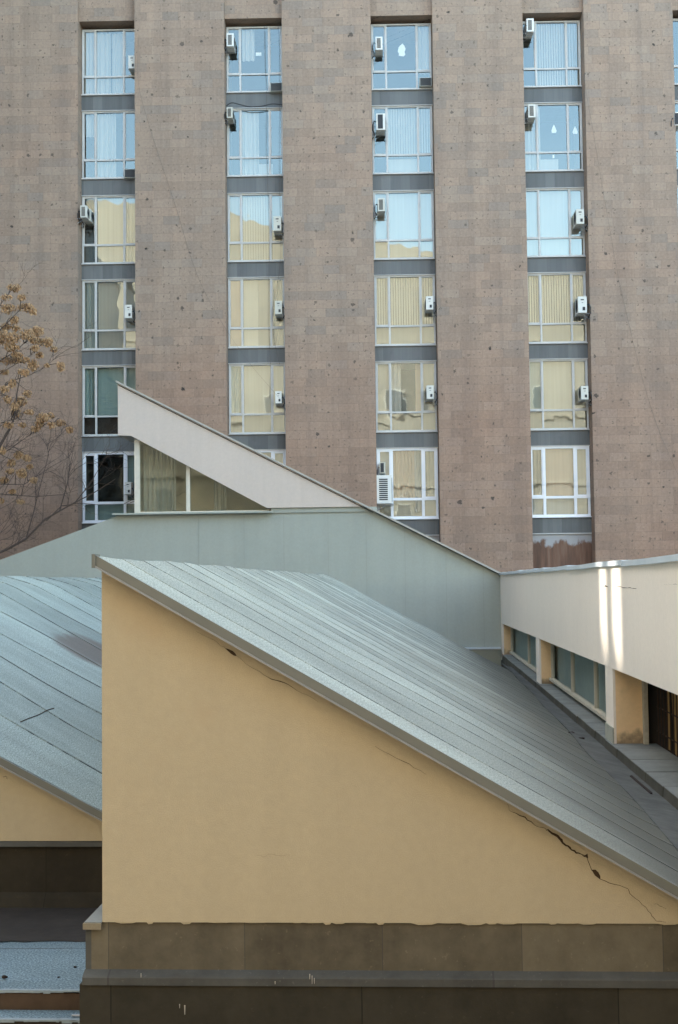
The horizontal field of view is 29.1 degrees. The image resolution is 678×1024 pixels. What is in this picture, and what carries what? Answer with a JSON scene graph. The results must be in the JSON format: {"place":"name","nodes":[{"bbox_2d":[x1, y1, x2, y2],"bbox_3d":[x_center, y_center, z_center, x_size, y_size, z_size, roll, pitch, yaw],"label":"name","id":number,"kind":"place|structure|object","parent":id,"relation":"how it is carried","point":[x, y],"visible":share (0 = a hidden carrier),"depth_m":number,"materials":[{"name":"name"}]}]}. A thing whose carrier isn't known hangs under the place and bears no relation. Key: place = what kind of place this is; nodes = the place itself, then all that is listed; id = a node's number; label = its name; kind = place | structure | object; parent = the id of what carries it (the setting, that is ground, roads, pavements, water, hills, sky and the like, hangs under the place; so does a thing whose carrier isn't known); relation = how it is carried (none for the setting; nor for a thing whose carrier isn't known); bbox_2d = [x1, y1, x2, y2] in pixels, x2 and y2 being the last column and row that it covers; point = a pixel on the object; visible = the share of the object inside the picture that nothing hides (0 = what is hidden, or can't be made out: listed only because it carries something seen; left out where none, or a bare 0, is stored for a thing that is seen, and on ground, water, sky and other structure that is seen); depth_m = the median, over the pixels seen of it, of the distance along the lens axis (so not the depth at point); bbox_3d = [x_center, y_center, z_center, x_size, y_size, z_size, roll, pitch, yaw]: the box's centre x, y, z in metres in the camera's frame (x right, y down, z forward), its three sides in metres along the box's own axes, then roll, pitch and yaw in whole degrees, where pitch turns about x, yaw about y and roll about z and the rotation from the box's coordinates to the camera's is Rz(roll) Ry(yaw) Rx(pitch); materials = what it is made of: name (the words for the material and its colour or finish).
{"place":"outdoors","nodes":[
{"label":"outdoors","id":0,"kind":"place"},
{"bbox_2d":[0,908,96,1023],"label":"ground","id":1,"kind":"structure","parent":0,"point":[42,950],"depth_m":11.33,"materials":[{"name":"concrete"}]},
{"bbox_2d":[0,576,101,907],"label":"building","id":2,"kind":"structure","parent":1,"relation":"on","point":[50,742],"depth_m":14.78,"materials":[{"name":"metal"}]},
{"label":"ground","id":3,"kind":"structure","parent":0,"visible":0},
{"bbox_2d":[0,258,178,554],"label":"tree","id":4,"kind":"object","parent":3,"relation":"on","point":[10,344],"visible":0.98,"depth_m":47.38,"materials":[{"name":"brown plant"}]},
{"bbox_2d":[0,381,501,665],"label":"building","id":5,"kind":"structure","parent":3,"relation":"on","point":[239,505],"depth_m":45.34,"materials":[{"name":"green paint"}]},
{"bbox_2d":[134,439,270,512],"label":"window","id":6,"kind":"structure","parent":5,"relation":"in","point":[165,477],"depth_m":46.33,"materials":[{"name":"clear glass"}]},
{"bbox_2d":[0,0,677,656],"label":"office building","id":7,"kind":"structure","parent":3,"relation":"on","point":[508,452],"depth_m":55.02,"materials":[{"name":"brown stone"}]},
{"bbox_2d":[77,205,90,225],"bbox_3d":[-10.780,-12.483,55.199,0.478,0.731,0.852,-1,-3,1],"label":"air conditioner","id":8,"kind":"object","parent":7,"relation":"attached to","point":[84,211],"visible":1,"depth_m":54.86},
{"bbox_2d":[81,29,134,95],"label":"window","id":9,"kind":"structure","parent":7,"relation":"in","point":[96,47],"depth_m":56.38,"materials":[{"name":"white glass"}]},
{"bbox_2d":[81,111,134,179],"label":"window","id":10,"kind":"structure","parent":7,"relation":"in","point":[101,127],"depth_m":56.12,"materials":[{"name":"white glass"}]},
{"bbox_2d":[81,196,134,264],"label":"window","id":11,"kind":"structure","parent":7,"relation":"in","point":[116,245],"depth_m":55.95,"materials":[{"name":"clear glass"}]},
{"bbox_2d":[82,452,133,523],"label":"window","id":12,"kind":"structure","parent":7,"relation":"in","point":[99,513],"depth_m":55.27,"materials":[{"name":"white glass"}]},
{"bbox_2d":[82,280,135,350],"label":"window","id":13,"kind":"structure","parent":7,"relation":"in","point":[115,333],"depth_m":55.81,"materials":[{"name":"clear glass"}]},
{"bbox_2d":[82,365,135,436],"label":"window","id":14,"kind":"structure","parent":7,"relation":"in","point":[95,425],"depth_m":55.62,"materials":[{"name":"clear glass"}]},
{"bbox_2d":[125,482,133,498],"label":"air conditioner","id":15,"kind":"object","parent":7,"relation":"attached to","point":[129,488],"visible":0.94,"depth_m":54.68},
{"bbox_2d":[124,169,134,179],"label":"window air conditioner","id":16,"kind":"object","parent":7,"relation":"attached to","point":[129,173],"depth_m":55.61,"materials":[{"name":"grey metal"}]},
{"bbox_2d":[125,305,134,323],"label":"air conditioner","id":17,"kind":"object","parent":7,"relation":"attached to","point":[129,313],"visible":0.98,"depth_m":54.88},
{"bbox_2d":[128,55,134,74],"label":"air conditioner","id":18,"kind":"object","parent":7,"relation":"attached to","point":[131,63],"visible":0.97,"depth_m":55.60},
{"bbox_2d":[137,37,274,392],"bbox_3d":[-5.504,-12.474,54.892,5.888,15.584,0.006,-1,-3,1],"label":"cable","id":19,"kind":"object","parent":7,"relation":"attached to","point":[179,219],"visible":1,"depth_m":54.91,"materials":[{"name":"grey metal"}]},
{"bbox_2d":[224,107,234,126],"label":"air conditioner","id":20,"kind":"object","parent":7,"relation":"attached to","point":[230,115],"visible":0.99,"depth_m":55.16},
{"bbox_2d":[224,33,235,56],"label":"air conditioner","id":21,"kind":"object","parent":7,"relation":"attached to","point":[230,40],"visible":0.99,"depth_m":55.43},
{"bbox_2d":[226,102,281,106],"bbox_3d":[-3.587,-17.348,55.659,2.463,0.233,0.040,-1,-3,1],"label":"cable","id":22,"kind":"object","parent":7,"relation":"attached to","point":[253,106],"visible":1,"depth_m":55.64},
{"bbox_2d":[226,26,281,93],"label":"window","id":23,"kind":"structure","parent":7,"relation":"in","point":[248,36],"depth_m":56.11,"materials":[{"name":"white glass"}]},
{"bbox_2d":[227,108,282,176],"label":"window","id":24,"kind":"structure","parent":7,"relation":"in","point":[249,157],"depth_m":56.01,"materials":[{"name":"white glass"}]},
{"bbox_2d":[227,193,283,262],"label":"window","id":25,"kind":"structure","parent":7,"relation":"in","point":[238,221],"depth_m":55.88,"materials":[{"name":"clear glass"}]},
{"bbox_2d":[228,277,284,348],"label":"window","id":26,"kind":"structure","parent":7,"relation":"in","point":[258,312],"depth_m":55.70,"materials":[{"name":"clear glass"}]},
{"bbox_2d":[229,363,285,434],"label":"window","id":27,"kind":"structure","parent":7,"relation":"in","point":[249,392],"depth_m":55.51,"materials":[{"name":"clear glass"}]},
{"bbox_2d":[264,36,270,397],"bbox_3d":[-3.035,-12.792,55.507,0.150,16.031,0.016,-1,-3,3],"label":"cable","id":28,"kind":"object","parent":7,"relation":"attached to","point":[268,208],"visible":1,"depth_m":55.52,"materials":[{"name":"grey metal"}]},
{"bbox_2d":[257,450,285,464],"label":"window","id":29,"kind":"structure","parent":7,"relation":"in","point":[279,455],"depth_m":55.16,"materials":[{"name":"white glass"}]},
{"bbox_2d":[270,83,281,92],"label":"window air conditioner","id":30,"kind":"object","parent":7,"relation":"attached to","point":[275,87],"depth_m":55.70,"materials":[{"name":"grey metal"}]},
{"bbox_2d":[272,26,280,363],"bbox_3d":[-2.693,-13.498,55.489,0.437,14.565,0.009,-1,-3,1],"label":"cable","id":31,"kind":"object","parent":7,"relation":"attached to","point":[279,192],"visible":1,"depth_m":55.65,"materials":[{"name":"grey metal"}]},
{"bbox_2d":[273,216,283,238],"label":"air conditioner","id":32,"kind":"object","parent":7,"relation":"attached to","point":[277,225],"visible":0.99,"depth_m":54.97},
{"bbox_2d":[274,301,284,320],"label":"air conditioner","id":33,"kind":"object","parent":7,"relation":"attached to","point":[279,307],"visible":0.98,"depth_m":54.78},
{"bbox_2d":[275,391,284,408],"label":"air conditioner","id":34,"kind":"object","parent":7,"relation":"attached to","point":[279,397],"visible":0.99,"depth_m":54.58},
{"bbox_2d":[371,37,383,59],"bbox_3d":[1.631,-19.728,55.752,0.530,0.810,0.852,-1,-3,1],"label":"air conditioner","id":35,"kind":"object","parent":7,"relation":"attached to","point":[378,51],"visible":1,"depth_m":55.41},
{"bbox_2d":[372,113,385,140],"bbox_3d":[1.675,-16.287,55.467,0.665,1.016,0.852,-1,-3,1],"label":"air conditioner","id":36,"kind":"object","parent":7,"relation":"attached to","point":[380,125],"visible":0.99,"depth_m":55.12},
{"bbox_2d":[373,198,385,220],"bbox_3d":[1.712,-12.776,55.278,0.530,0.810,0.852,-1,-3,1],"label":"air conditioner","id":37,"kind":"object","parent":7,"relation":"attached to","point":[380,204],"visible":1,"depth_m":54.94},
{"bbox_2d":[377,462,385,474],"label":"air conditioner","id":38,"kind":"object","parent":7,"relation":"attached to","point":[382,468],"visible":0.99,"depth_m":54.44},
{"bbox_2d":[377,475,393,510],"bbox_3d":[1.728,-0.660,54.630,1.114,1.704,0.852,-1,-3,1],"label":"air conditioner","id":39,"kind":"object","parent":7,"relation":"attached to","point":[384,490],"visible":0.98,"depth_m":54.29,"materials":[{"name":"white metal"}]},
{"bbox_2d":[371,23,431,90],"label":"window","id":40,"kind":"structure","parent":7,"relation":"in","point":[422,34],"depth_m":56.01,"materials":[{"name":"white glass"}]},
{"bbox_2d":[372,106,433,174],"bbox_3d":[2.711,-15.854,55.833,2.600,2.975,0.362,-1,-3,1],"label":"window","id":41,"kind":"structure","parent":7,"relation":"in","point":[394,166],"depth_m":55.95,"materials":[{"name":"white glass"}]},
{"bbox_2d":[373,191,434,259],"bbox_3d":[2.754,-12.175,55.636,2.600,2.965,0.362,-1,-3,1],"label":"window","id":42,"kind":"structure","parent":7,"relation":"in","point":[408,218],"depth_m":55.75,"materials":[{"name":"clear glass"}]},
{"bbox_2d":[374,275,435,346],"bbox_3d":[2.797,-8.520,55.439,2.600,3.025,0.362,-1,-3,1],"label":"window","id":43,"kind":"structure","parent":7,"relation":"in","point":[406,333],"depth_m":55.55,"materials":[{"name":"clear glass"}]},
{"bbox_2d":[375,361,437,432],"bbox_3d":[2.841,-4.847,55.317,2.600,3.015,0.512,-1,-3,1],"label":"window","id":44,"kind":"structure","parent":7,"relation":"in","point":[387,374],"depth_m":55.44,"materials":[{"name":"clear glass"}]},
{"bbox_2d":[376,448,438,519],"bbox_3d":[2.884,-1.177,55.120,2.600,3.005,0.512,-1,-3,1],"label":"window","id":45,"kind":"structure","parent":7,"relation":"in","point":[414,471],"depth_m":55.21,"materials":[{"name":"clear glass"}]},
{"bbox_2d":[419,77,431,87],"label":"window air conditioner","id":46,"kind":"object","parent":7,"relation":"attached to","point":[425,82],"depth_m":55.60,"materials":[{"name":"grey metal"}]},
{"bbox_2d":[425,296,436,317],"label":"air conditioner","id":47,"kind":"object","parent":7,"relation":"attached to","point":[429,302],"visible":1,"depth_m":54.68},
{"bbox_2d":[425,385,437,405],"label":"air conditioner","id":48,"kind":"object","parent":7,"relation":"attached to","point":[430,392],"visible":1,"depth_m":54.48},
{"bbox_2d":[523,18,533,41],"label":"air conditioner","id":49,"kind":"object","parent":7,"relation":"attached to","point":[528,31],"visible":0.99,"depth_m":55.14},
{"bbox_2d":[525,104,535,126],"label":"air conditioner","id":50,"kind":"object","parent":7,"relation":"attached to","point":[530,115],"visible":0.99,"depth_m":54.94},
{"bbox_2d":[523,20,581,87],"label":"window","id":51,"kind":"structure","parent":7,"relation":"in","point":[566,68],"depth_m":56.01,"materials":[{"name":"white glass"}]},
{"bbox_2d":[524,103,583,171],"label":"window","id":52,"kind":"structure","parent":7,"relation":"in","point":[533,163],"depth_m":55.75,"materials":[{"name":"white glass"}]},
{"bbox_2d":[526,188,585,257],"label":"window","id":53,"kind":"structure","parent":7,"relation":"in","point":[551,233],"depth_m":55.63,"materials":[{"name":"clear glass"}]},
{"bbox_2d":[528,273,587,343],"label":"window","id":54,"kind":"structure","parent":7,"relation":"in","point":[540,332],"depth_m":55.46,"materials":[{"name":"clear glass"}]},
{"bbox_2d":[529,359,589,430],"bbox_3d":[9.229,-4.930,55.161,2.560,3.015,0.412,-1,-3,1],"label":"window","id":55,"kind":"structure","parent":7,"relation":"in","point":[554,386],"depth_m":55.29,"materials":[{"name":"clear glass"}]},
{"bbox_2d":[531,446,591,517],"bbox_3d":[9.272,-1.259,54.989,2.560,3.005,0.462,-1,-3,1],"label":"window","id":56,"kind":"structure","parent":7,"relation":"in","point":[560,475],"depth_m":55.09,"materials":[{"name":"clear glass"}]},
{"bbox_2d":[573,209,587,232],"bbox_3d":[10.178,-12.201,55.001,0.584,0.893,0.852,-1,-3,1],"label":"air conditioner","id":57,"kind":"object","parent":7,"relation":"attached to","point":[578,219],"visible":1,"depth_m":54.67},
{"bbox_2d":[575,296,590,320],"bbox_3d":[10.244,-8.473,54.800,0.641,0.981,0.852,-1,-3,1],"label":"air conditioner","id":58,"kind":"object","parent":7,"relation":"attached to","point":[581,304],"visible":1,"depth_m":54.47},
{"bbox_2d":[578,386,591,406],"bbox_3d":[10.285,-4.811,54.604,0.530,0.810,0.852,-1,-3,1],"label":"air conditioner","id":59,"kind":"object","parent":7,"relation":"attached to","point":[583,392],"visible":1,"depth_m":54.27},
{"bbox_2d":[582,55,677,473],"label":"cable","id":60,"kind":"object","parent":7,"relation":"attached to","point":[614,256],"visible":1,"depth_m":54.50,"materials":[{"name":"grey metal"}]},
{"bbox_2d":[671,112,677,131],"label":"air conditioner","id":61,"kind":"object","parent":7,"relation":"attached to","point":[676,119],"visible":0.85,"depth_m":54.80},
{"bbox_2d":[673,19,677,84],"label":"window","id":62,"kind":"structure","parent":7,"relation":"in","point":[674,20],"depth_m":55.75,"materials":[{"name":"white glass"}]},
{"bbox_2d":[80,554,677,1023],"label":"sloped-roof building","id":63,"kind":"structure","parent":3,"relation":"on","point":[326,798],"depth_m":9.93,"materials":[{"name":"paint"}]},
{"bbox_2d":[630,775,651,793],"bbox_3d":[3.791,3.427,16.430,0.028,0.030,1.417,-1,-3,3],"label":"plank","id":64,"kind":"object","parent":63,"relation":"on","point":[641,784],"visible":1,"depth_m":16.36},
{"bbox_2d":[499,554,677,809],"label":"white building","id":65,"kind":"structure","parent":3,"relation":"on","point":[592,648],"depth_m":19.92,"materials":[{"name":"paint"}]},
{"bbox_2d":[509,627,535,671],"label":"window","id":66,"kind":"structure","parent":65,"relation":"in","point":[523,645],"depth_m":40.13,"materials":[{"name":"grey glass"}]},
{"bbox_2d":[549,644,605,720],"bbox_3d":[4.848,3.148,26.447,0.228,1.540,11.925,-1,-3,3],"label":"window","id":67,"kind":"structure","parent":65,"relation":"in","point":[583,678],"depth_m":26.70,"materials":[{"name":"grey glass"}]}
]}

